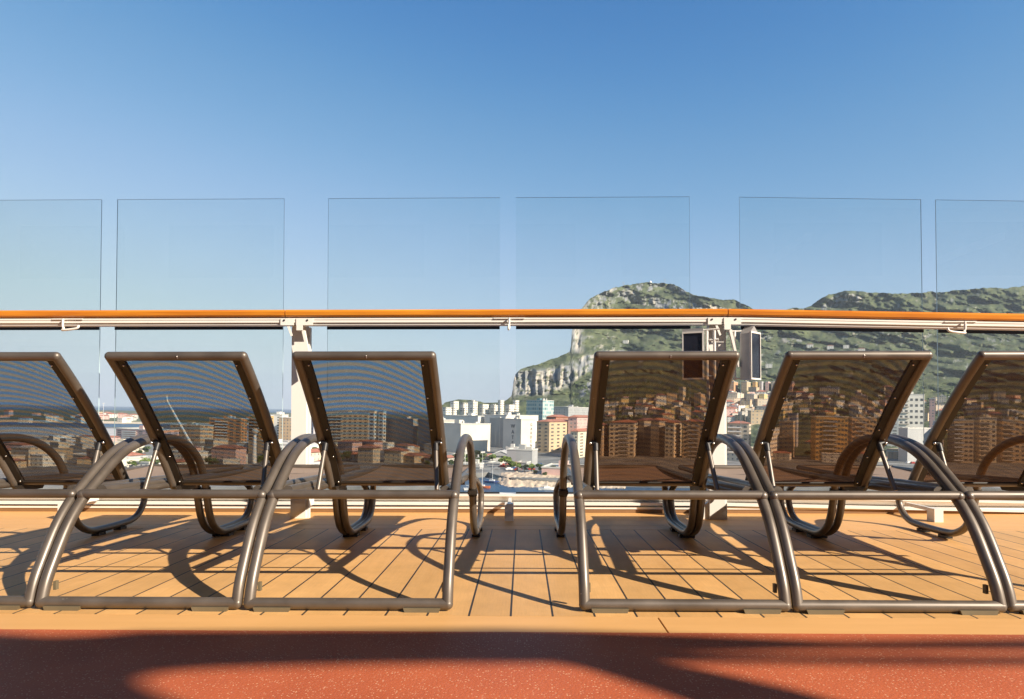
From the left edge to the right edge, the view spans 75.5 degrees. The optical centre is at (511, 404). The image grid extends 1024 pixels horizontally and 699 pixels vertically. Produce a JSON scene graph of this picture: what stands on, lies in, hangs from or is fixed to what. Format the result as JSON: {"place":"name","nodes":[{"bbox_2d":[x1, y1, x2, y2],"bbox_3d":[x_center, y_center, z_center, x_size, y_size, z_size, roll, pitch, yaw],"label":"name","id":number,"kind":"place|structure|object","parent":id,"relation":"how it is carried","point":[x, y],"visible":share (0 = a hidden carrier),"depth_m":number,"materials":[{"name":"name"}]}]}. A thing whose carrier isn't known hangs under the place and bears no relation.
{"place":"outdoors","nodes":[
{"label":"outdoors","id":0,"kind":"place"},
{"bbox_2d":[102,421,141,423],"bbox_3d":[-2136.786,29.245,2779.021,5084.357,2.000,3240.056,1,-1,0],"label":"spit beach","id":1,"kind":"structure","parent":0,"point":[112,422],"depth_m":1286.25,"materials":[{"name":"beige sand"}]},
{"bbox_2d":[99,415,109,418],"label":"seaside house","id":2,"kind":"structure","parent":1,"relation":"on","point":[105,416],"depth_m":1519.36,"materials":[{"name":"ceramic"}]},
{"bbox_2d":[117,418,126,422],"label":"seaside house","id":3,"kind":"structure","parent":1,"relation":"on","point":[121,420],"depth_m":1300.74,"materials":[{"name":"concrete"}]},
{"bbox_2d":[118,413,128,417],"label":"seaside house","id":4,"kind":"structure","parent":1,"relation":"on","point":[120,415],"depth_m":1610.96,"materials":[{"name":"ceramic"}]},
{"bbox_2d":[123,415,133,420],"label":"seaside house","id":5,"kind":"structure","parent":1,"relation":"on","point":[130,417],"depth_m":1400.47,"materials":[{"name":"concrete"}]},
{"bbox_2d":[96,410,290,421],"bbox_3d":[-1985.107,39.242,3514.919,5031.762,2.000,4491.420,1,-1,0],"label":"spit scrub","id":6,"kind":"object","parent":1,"relation":"on","point":[131,412],"visible":0.04,"depth_m":3020.98,"materials":[{"name":"green plant"}]},
{"bbox_2d":[94,406,811,491],"bbox_3d":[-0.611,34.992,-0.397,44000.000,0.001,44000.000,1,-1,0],"label":"sea","id":7,"kind":"structure","parent":0,"point":[496,487],"depth_m":313.31,"materials":[{"name":"liquid"}]},
{"bbox_2d":[481,457,490,487],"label":"sailing boat","id":8,"kind":"object","parent":7,"relation":"on","point":[484,486],"visible":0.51,"depth_m":302.58,"materials":[{"name":"white paint"}]},
{"bbox_2d":[484,472,498,482],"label":"sailing boat","id":9,"kind":"object","parent":7,"relation":"on","point":[491,480],"visible":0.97,"depth_m":325.82,"materials":[{"name":"white paint"}]},
{"bbox_2d":[538,485,553,489],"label":"motorboat","id":10,"kind":"object","parent":7,"relation":"on","point":[547,488],"visible":0.89,"depth_m":299.58,"materials":[{"name":"white paint"}]},
{"bbox_2d":[0,427,1004,490],"bbox_3d":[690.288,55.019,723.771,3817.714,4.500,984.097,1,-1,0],"label":"town ground","id":11,"kind":"structure","parent":0,"point":[544,459],"depth_m":348.34,"materials":[{"name":"grey concrete"}]},
{"bbox_2d":[106,428,115,435],"bbox_3d":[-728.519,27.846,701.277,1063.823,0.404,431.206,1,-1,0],"label":"building","id":12,"kind":"structure","parent":11,"relation":"on","point":[110,431],"depth_m":810.81,"materials":[{"name":"concrete"}]},
{"bbox_2d":[110,436,120,440],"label":"harbour house","id":13,"kind":"structure","parent":11,"relation":"on","point":[116,437],"depth_m":543.03,"materials":[{"name":"ceramic"}]},
{"bbox_2d":[117,439,143,451],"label":"apartment block","id":14,"kind":"structure","parent":11,"relation":"on","point":[120,440],"depth_m":462.38,"materials":[{"name":"paint"}]},
{"bbox_2d":[116,426,146,438],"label":"apartment block","id":15,"kind":"structure","parent":11,"relation":"on","point":[124,433],"depth_m":577.25,"materials":[{"name":"pink paint"}]},
{"bbox_2d":[122,456,140,466],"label":"harbour house","id":16,"kind":"structure","parent":11,"relation":"on","point":[126,459],"depth_m":347.79,"materials":[{"name":"concrete"}]},
{"bbox_2d":[127,460,136,466],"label":"quay tree","id":17,"kind":"object","parent":11,"relation":"on","point":[133,462],"visible":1,"depth_m":342.41,"materials":[{"name":"green plant"}]},
{"bbox_2d":[127,452,145,455],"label":"harbour house","id":18,"kind":"structure","parent":11,"relation":"on","point":[134,454],"depth_m":365.80,"materials":[{"name":"ceramic"}]},
{"bbox_2d":[142,446,150,451],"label":"town tree","id":19,"kind":"object","parent":11,"relation":"on","point":[146,448],"visible":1,"depth_m":438.89,"materials":[{"name":"green plant"}]},
{"bbox_2d":[133,455,160,466],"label":"quay shed","id":20,"kind":"structure","parent":11,"relation":"on","point":[141,463],"depth_m":343.85,"materials":[{"name":"paint"}]},
{"bbox_2d":[270,412,288,438],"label":"apartment block","id":21,"kind":"structure","parent":11,"relation":"on","point":[277,415],"depth_m":661.03,"materials":[{"name":"white paint"}]},
{"bbox_2d":[279,417,290,439],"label":"apartment block","id":22,"kind":"structure","parent":11,"relation":"on","point":[286,428],"depth_m":641.50,"materials":[{"name":"paint"}]},
{"bbox_2d":[278,439,318,448],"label":"commercial building","id":23,"kind":"structure","parent":11,"relation":"on","point":[314,444],"depth_m":483.88,"materials":[{"name":"white paint"}]},
{"bbox_2d":[311,419,314,433],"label":"apartment block","id":24,"kind":"structure","parent":11,"relation":"on","point":[312,430],"depth_m":600.69,"materials":[{"name":"paint"}]},
{"bbox_2d":[311,457,319,463],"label":"quay shed","id":25,"kind":"structure","parent":11,"relation":"on","point":[315,462],"depth_m":341.76,"materials":[{"name":"white"}]},
{"bbox_2d":[311,448,320,460],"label":"house","id":26,"kind":"structure","parent":11,"relation":"on","point":[315,454],"depth_m":405.56,"materials":[{"name":"concrete"}]},
{"bbox_2d":[442,407,451,414],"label":"white tower","id":27,"kind":"structure","parent":11,"relation":"on","point":[447,410],"depth_m":882.81,"materials":[{"name":"paint"}]},
{"bbox_2d":[447,455,453,460],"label":"quay shed","id":28,"kind":"structure","parent":11,"relation":"on","point":[450,457],"depth_m":425.98,"materials":[{"name":"stone"}]},
{"bbox_2d":[450,401,458,414],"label":"white tower","id":29,"kind":"structure","parent":11,"relation":"on","point":[454,405],"depth_m":893.14,"materials":[{"name":"paint"}]},
{"bbox_2d":[443,413,483,422],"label":"office building","id":30,"kind":"structure","parent":11,"relation":"on","point":[470,418],"depth_m":711.70,"materials":[{"name":"white paint"}]},
{"bbox_2d":[459,403,467,414],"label":"white tower","id":31,"kind":"structure","parent":11,"relation":"on","point":[463,409],"depth_m":902.73,"materials":[{"name":"paint"}]},
{"bbox_2d":[444,420,490,451],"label":"warehouse","id":32,"kind":"structure","parent":11,"relation":"on","point":[477,432],"depth_m":530.71,"materials":[{"name":"white paint"}]},
{"bbox_2d":[468,400,477,414],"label":"white tower","id":33,"kind":"structure","parent":11,"relation":"on","point":[472,406],"depth_m":883.27,"materials":[{"name":"paint"}]},
{"bbox_2d":[463,459,483,467],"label":"quay building","id":34,"kind":"structure","parent":11,"relation":"on","point":[478,463],"depth_m":379.96,"materials":[{"name":"white paint"}]},
{"bbox_2d":[478,404,488,414],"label":"white tower","id":35,"kind":"structure","parent":11,"relation":"on","point":[483,409],"depth_m":893.13,"materials":[{"name":"paint"}]},
{"bbox_2d":[488,454,496,460],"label":"town tree","id":36,"kind":"object","parent":11,"relation":"on","point":[491,456],"visible":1,"depth_m":424.58,"materials":[{"name":"green plant"}]},
{"bbox_2d":[488,404,497,414],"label":"white tower","id":37,"kind":"structure","parent":11,"relation":"on","point":[493,408],"depth_m":902.72,"materials":[{"name":"paint"}]},
{"bbox_2d":[486,460,506,465],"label":"quay shed","id":38,"kind":"structure","parent":11,"relation":"on","point":[494,463],"depth_m":399.15,"materials":[{"name":"white paint"}]},
{"bbox_2d":[488,450,506,459],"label":"gabled shed","id":39,"kind":"structure","parent":11,"relation":"on","point":[499,454],"depth_m":440.33,"materials":[{"name":"grey paint"}]},
{"bbox_2d":[489,417,510,447],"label":"warehouse","id":40,"kind":"structure","parent":11,"relation":"on","point":[496,432],"depth_m":607.00,"materials":[{"name":"paint"}]},
{"bbox_2d":[498,400,503,414],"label":"white tower","id":41,"kind":"structure","parent":11,"relation":"on","point":[500,407],"depth_m":881.93,"materials":[{"name":"paint"}]},
{"bbox_2d":[498,456,511,467],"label":"quay tree","id":42,"kind":"object","parent":11,"relation":"on","point":[506,459],"visible":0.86,"depth_m":384.67,"materials":[{"name":"green plant"}]},
{"bbox_2d":[505,404,514,414],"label":"white tower","id":43,"kind":"structure","parent":11,"relation":"on","point":[510,408],"depth_m":893.43,"materials":[{"name":"paint"}]},
{"bbox_2d":[484,412,538,441],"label":"office building","id":44,"kind":"structure","parent":11,"relation":"on","point":[487,416],"depth_m":701.25,"materials":[{"name":"white paint"}]},
{"bbox_2d":[513,400,518,414],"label":"white tower","id":45,"kind":"structure","parent":11,"relation":"on","point":[516,403],"depth_m":902.22,"materials":[{"name":"paint"}]},
{"bbox_2d":[511,462,520,467],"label":"quay tree","id":46,"kind":"object","parent":11,"relation":"on","point":[516,464],"visible":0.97,"depth_m":363.22,"materials":[{"name":"green plant"}]},
{"bbox_2d":[503,415,535,449],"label":"white block","id":47,"kind":"structure","parent":11,"relation":"on","point":[517,430],"depth_m":506.44,"materials":[{"name":"white paint"}]},
{"bbox_2d":[506,444,537,464],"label":"quay building","id":48,"kind":"structure","parent":11,"relation":"on","point":[523,453],"depth_m":407.39,"materials":[{"name":"grey paint"}]},
{"bbox_2d":[516,461,530,464],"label":"quay shed","id":49,"kind":"structure","parent":11,"relation":"on","point":[524,463],"depth_m":398.81,"materials":[{"name":"grey paint"}]},
{"bbox_2d":[526,398,553,420],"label":"office building","id":50,"kind":"structure","parent":11,"relation":"on","point":[542,408],"depth_m":868.02,"materials":[{"name":"glass"}]},
{"bbox_2d":[536,419,567,452],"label":"apartment block","id":51,"kind":"structure","parent":11,"relation":"on","point":[551,433],"depth_m":539.81,"materials":[{"name":"beige paint"}]},
{"bbox_2d":[546,415,567,419],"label":"apartment block","id":52,"kind":"structure","parent":11,"relation":"on","point":[557,417],"depth_m":585.35,"materials":[{"name":"ceramic"}]},
{"bbox_2d":[491,471,625,488],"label":"riprap bank","id":53,"kind":"structure","parent":11,"relation":"on","point":[505,481],"depth_m":321.31,"materials":[{"name":"beige stone"}]},
{"bbox_2d":[541,461,583,474],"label":"quay building","id":54,"kind":"structure","parent":11,"relation":"on","point":[547,468],"depth_m":338.57,"materials":[{"name":"pink paint"}]},
{"bbox_2d":[554,405,588,416],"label":"office building","id":55,"kind":"structure","parent":11,"relation":"on","point":[569,410],"depth_m":809.21,"materials":[{"name":"paint"}]},
{"bbox_2d":[568,415,587,433],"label":"apartment block","id":56,"kind":"structure","parent":11,"relation":"on","point":[577,421],"depth_m":563.05,"materials":[{"name":"concrete"}]},
{"bbox_2d":[571,428,586,457],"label":"apartment block","id":57,"kind":"structure","parent":11,"relation":"on","point":[579,434],"depth_m":485.26,"materials":[{"name":"beige paint"}]},
{"bbox_2d":[727,452,738,460],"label":"harbour house","id":58,"kind":"structure","parent":11,"relation":"on","point":[731,456],"depth_m":480.12,"materials":[{"name":"ceramic"}]},
{"bbox_2d":[727,421,750,451],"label":"apartment block","id":59,"kind":"structure","parent":11,"relation":"on","point":[741,429],"depth_m":508.08,"materials":[{"name":"beige paint"}]},
{"bbox_2d":[886,451,897,458],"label":"harbour house","id":60,"kind":"structure","parent":11,"relation":"on","point":[891,454],"depth_m":532.63,"materials":[{"name":"ceramic"}]},
{"bbox_2d":[886,448,897,450],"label":"harbour house","id":61,"kind":"structure","parent":11,"relation":"on","point":[891,449],"depth_m":595.97,"materials":[{"name":"ceramic"}]},
{"bbox_2d":[887,417,898,446],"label":"apartment block","id":62,"kind":"structure","parent":11,"relation":"on","point":[895,429],"depth_m":641.01,"materials":[{"name":"paint"}]},
{"bbox_2d":[899,392,924,427],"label":"hotel","id":63,"kind":"structure","parent":11,"relation":"on","point":[911,415],"depth_m":692.93,"materials":[{"name":"white paint"}]},
{"bbox_2d":[898,427,931,461],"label":"apartment block","id":64,"kind":"structure","parent":11,"relation":"on","point":[915,434],"depth_m":504.36,"materials":[{"name":"grey paint"}]},
{"bbox_2d":[929,398,934,427],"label":"apartment block","id":65,"kind":"structure","parent":11,"relation":"on","point":[931,410],"depth_m":761.53,"materials":[{"name":"paint"}]},
{"bbox_2d":[0,0,1023,408],"label":"sky","id":66,"kind":"structure","parent":0,"point":[443,114],"materials":[{"name":"blue"}]},
{"bbox_2d":[442,282,1023,454],"bbox_3d":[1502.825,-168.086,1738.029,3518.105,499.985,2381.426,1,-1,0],"label":"rock hill","id":67,"kind":"structure","parent":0,"point":[554,379],"depth_m":1820.43,"materials":[{"name":"grey stone"}]},
{"bbox_2d":[726,400,733,405],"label":"hillside house","id":68,"kind":"structure","parent":67,"relation":"on","point":[728,402],"depth_m":1030.88,"materials":[{"name":"ceramic"}]},
{"bbox_2d":[727,409,734,415],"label":"hillside house","id":69,"kind":"structure","parent":67,"relation":"on","point":[730,411],"depth_m":958.71,"materials":[{"name":"ceramic"}]},
{"bbox_2d":[727,415,734,422],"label":"hillside house","id":70,"kind":"structure","parent":67,"relation":"on","point":[729,418],"depth_m":896.08,"materials":[{"name":"ceramic"}]},
{"bbox_2d":[730,380,737,391],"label":"town block","id":71,"kind":"structure","parent":67,"relation":"on","point":[734,386],"depth_m":1282.14,"materials":[{"name":"concrete"}]},
{"bbox_2d":[727,392,743,397],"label":"town block","id":72,"kind":"structure","parent":67,"relation":"on","point":[735,394],"depth_m":1103.03,"materials":[{"name":"concrete"}]},
{"bbox_2d":[729,404,744,411],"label":"town block","id":73,"kind":"structure","parent":67,"relation":"on","point":[738,407],"depth_m":979.92,"materials":[{"name":"paint"}]},
{"bbox_2d":[734,398,739,404],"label":"hillside house","id":74,"kind":"structure","parent":67,"relation":"on","point":[736,400],"depth_m":1082.29,"materials":[{"name":"ceramic"}]},
{"bbox_2d":[735,415,744,420],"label":"hillside house","id":75,"kind":"structure","parent":67,"relation":"on","point":[739,417],"depth_m":890.15,"materials":[{"name":"ceramic"}]},
{"bbox_2d":[738,411,747,415],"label":"hillside house","id":76,"kind":"structure","parent":67,"relation":"on","point":[745,413],"depth_m":928.51,"materials":[{"name":"ceramic"}]},
{"bbox_2d":[741,380,750,391],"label":"town block","id":77,"kind":"structure","parent":67,"relation":"on","point":[745,384],"depth_m":1281.81,"materials":[{"name":"concrete"}]},
{"bbox_2d":[740,399,751,406],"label":"hillside house","id":78,"kind":"structure","parent":67,"relation":"on","point":[746,402],"depth_m":1069.23,"materials":[{"name":"ceramic"}]},
{"bbox_2d":[741,408,754,410],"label":"hillside house","id":79,"kind":"structure","parent":67,"relation":"on","point":[744,409],"depth_m":982.57,"materials":[{"name":"stone"}]},
{"bbox_2d":[746,393,758,406],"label":"town block","id":80,"kind":"structure","parent":67,"relation":"on","point":[752,396],"depth_m":1092.03,"materials":[{"name":"concrete"}]},
{"bbox_2d":[748,387,758,393],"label":"hillside house","id":81,"kind":"structure","parent":67,"relation":"on","point":[752,389],"depth_m":1239.14,"materials":[{"name":"ceramic"}]},
{"bbox_2d":[752,381,757,386],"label":"town block","id":82,"kind":"structure","parent":67,"relation":"on","point":[754,383],"depth_m":1308.52,"materials":[{"name":"concrete"}]},
{"bbox_2d":[747,410,763,424],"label":"hillside house","id":83,"kind":"structure","parent":67,"relation":"on","point":[755,416],"depth_m":873.01,"materials":[{"name":"ceramic"}]},
{"bbox_2d":[754,399,767,406],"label":"hillside house","id":84,"kind":"structure","parent":67,"relation":"on","point":[759,402],"depth_m":1082.61,"materials":[{"name":"ceramic"}]},
{"bbox_2d":[756,406,765,409],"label":"hillside house","id":85,"kind":"structure","parent":67,"relation":"on","point":[760,407],"depth_m":1029.24,"materials":[{"name":"stone"}]},
{"bbox_2d":[756,390,765,393],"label":"hillside house","id":86,"kind":"structure","parent":67,"relation":"on","point":[760,391],"depth_m":1210.04,"materials":[{"name":"ceramic"}]},
{"bbox_2d":[759,381,763,389],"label":"town block","id":87,"kind":"structure","parent":67,"relation":"on","point":[761,385],"depth_m":1323.36,"materials":[{"name":"concrete"}]},
{"bbox_2d":[572,380,953,416],"bbox_3d":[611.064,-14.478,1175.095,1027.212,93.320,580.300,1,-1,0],"label":"hillside shrubs","id":88,"kind":"object","parent":67,"relation":"on","point":[587,403],"visible":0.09,"depth_m":1330.02,"materials":[{"name":"green plant"}]},
{"bbox_2d":[759,393,767,398],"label":"town block","id":89,"kind":"structure","parent":67,"relation":"on","point":[763,396],"depth_m":1113.06,"materials":[{"name":"concrete"}]},
{"bbox_2d":[765,381,769,390],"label":"town block","id":90,"kind":"structure","parent":67,"relation":"on","point":[767,385],"depth_m":1333.74,"materials":[{"name":"concrete"}]},
{"bbox_2d":[924,413,928,420],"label":"hillside house","id":91,"kind":"structure","parent":67,"relation":"on","point":[926,416],"depth_m":936.76,"materials":[{"name":"ceramic"}]},
{"bbox_2d":[935,405,943,413],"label":"hillside house","id":92,"kind":"structure","parent":67,"relation":"on","point":[936,408],"depth_m":1032.88,"materials":[{"name":"ceramic"}]},
{"bbox_2d":[937,394,945,404],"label":"town block","id":93,"kind":"structure","parent":67,"relation":"on","point":[942,398],"depth_m":1162.10,"materials":[{"name":"concrete"}]},
{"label":"deck base","id":94,"kind":"structure","parent":0,"visible":0},
{"bbox_2d":[0,629,1023,698],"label":"deck rubber floor","id":95,"kind":"structure","parent":94,"relation":"on","point":[130,664],"depth_m":1.75,"materials":[{"name":"red rubber"}]},
{"bbox_2d":[0,528,1023,618],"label":"deck","id":96,"kind":"structure","parent":94,"relation":"on","point":[515,572],"depth_m":2.89,"materials":[{"name":"brown wood"}]},
{"bbox_2d":[0,352,254,609],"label":"sun lounger","id":97,"kind":"object","parent":96,"relation":"on","point":[53,430],"visible":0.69,"depth_m":2.79,"materials":[{"name":"brown metal"}]},
{"bbox_2d":[35,351,369,611],"bbox_3d":[-1.264,0.268,3.217,0.727,0.911,1.923,0,-1,1],"label":"sun lounger","id":98,"kind":"object","parent":96,"relation":"on","point":[206,419],"visible":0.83,"depth_m":2.67,"materials":[{"name":"brown metal"}]},
{"bbox_2d":[243,351,483,612],"bbox_3d":[-0.546,0.268,3.204,0.727,0.911,1.923,0,-1,1],"label":"sun lounger","id":99,"kind":"object","parent":96,"relation":"on","point":[377,418],"visible":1,"depth_m":2.67,"materials":[{"name":"brown metal"}]},
{"bbox_2d":[553,351,791,613],"bbox_3d":[0.601,0.268,3.190,0.727,0.911,1.923,0,-1,1],"label":"sun lounger","id":100,"kind":"object","parent":96,"relation":"on","point":[654,418],"visible":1,"depth_m":2.65,"materials":[{"name":"brown metal"}]},
{"bbox_2d":[668,351,1006,614],"bbox_3d":[1.318,0.268,3.177,0.727,0.911,1.923,0,-1,1],"label":"sun lounger","id":101,"kind":"object","parent":96,"relation":"on","point":[829,418],"visible":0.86,"depth_m":2.63,"materials":[{"name":"brown metal"}]},
{"bbox_2d":[785,351,1023,614],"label":"sun lounger","id":102,"kind":"object","parent":96,"relation":"on","point":[972,446],"visible":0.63,"depth_m":2.74,"materials":[{"name":"brown metal"}]},
{"bbox_2d":[0,614,1023,634],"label":"deck edge planks","id":103,"kind":"object","parent":94,"relation":"on","point":[527,624],"visible":1,"depth_m":2.10,"materials":[{"name":"brown wood"}]},
{"bbox_2d":[0,511,1023,530],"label":"deck outer planks","id":104,"kind":"object","parent":94,"relation":"on","point":[594,521],"visible":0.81,"depth_m":4.25,"materials":[{"name":"brown wood"}]},
{"bbox_2d":[0,197,1023,521],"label":"deck railing","id":105,"kind":"object","parent":104,"relation":"on","point":[300,323],"visible":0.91,"depth_m":4.28,"materials":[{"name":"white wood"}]},
{"bbox_2d":[682,328,718,350],"bbox_3d":[1.207,-0.321,4.216,0.225,0.325,0.077,-1,-1,23],"label":"deck floodlight","id":106,"kind":"object","parent":105,"relation":"attached to","point":[692,339],"visible":0.52,"depth_m":4.20,"materials":[{"name":"white paint"}]},
{"bbox_2d":[726,326,760,380],"bbox_3d":[1.490,-0.330,4.258,0.168,0.345,0.155,1,-2,-43],"label":"deck floodlight","id":107,"kind":"object","parent":105,"relation":"attached to","point":[750,353],"visible":0.88,"depth_m":4.21,"materials":[{"name":"white paint"}]},
{"bbox_2d":[0,504,1023,513],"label":"deck kerb","id":108,"kind":"structure","parent":104,"relation":"on","point":[355,508],"depth_m":4.62,"materials":[{"name":"paint"}]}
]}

